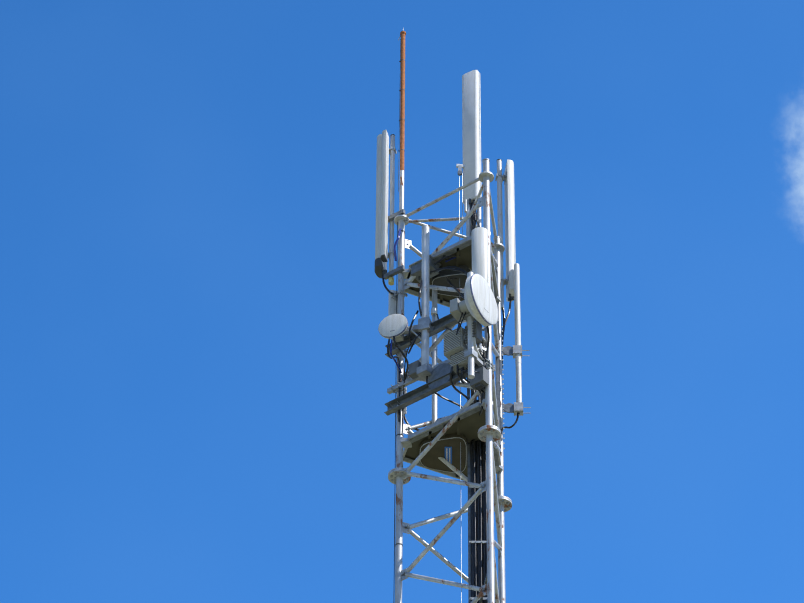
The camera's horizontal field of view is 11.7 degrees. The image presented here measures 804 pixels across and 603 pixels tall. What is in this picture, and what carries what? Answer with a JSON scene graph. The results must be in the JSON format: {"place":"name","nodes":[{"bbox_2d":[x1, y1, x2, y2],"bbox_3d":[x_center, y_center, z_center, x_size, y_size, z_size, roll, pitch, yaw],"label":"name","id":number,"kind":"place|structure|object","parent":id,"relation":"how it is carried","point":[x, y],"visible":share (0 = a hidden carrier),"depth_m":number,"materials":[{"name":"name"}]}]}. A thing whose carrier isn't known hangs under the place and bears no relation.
{"place":"outdoors","nodes":[
{"label":"outdoors","id":0,"kind":"place"},
{"bbox_2d":[0,0,803,602],"label":"sky","id":1,"kind":"structure","parent":0,"point":[196,373],"materials":[{"name":"blue"}]},
{"bbox_3d":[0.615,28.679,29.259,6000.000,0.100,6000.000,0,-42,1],"label":"ground","id":2,"kind":"structure","parent":0,"visible":0},
{"bbox_2d":[375,30,530,602],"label":"lattice mast","id":3,"kind":"object","parent":2,"relation":"on","point":[464,280],"visible":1,"depth_m":54.03,"materials":[{"name":"metal"}]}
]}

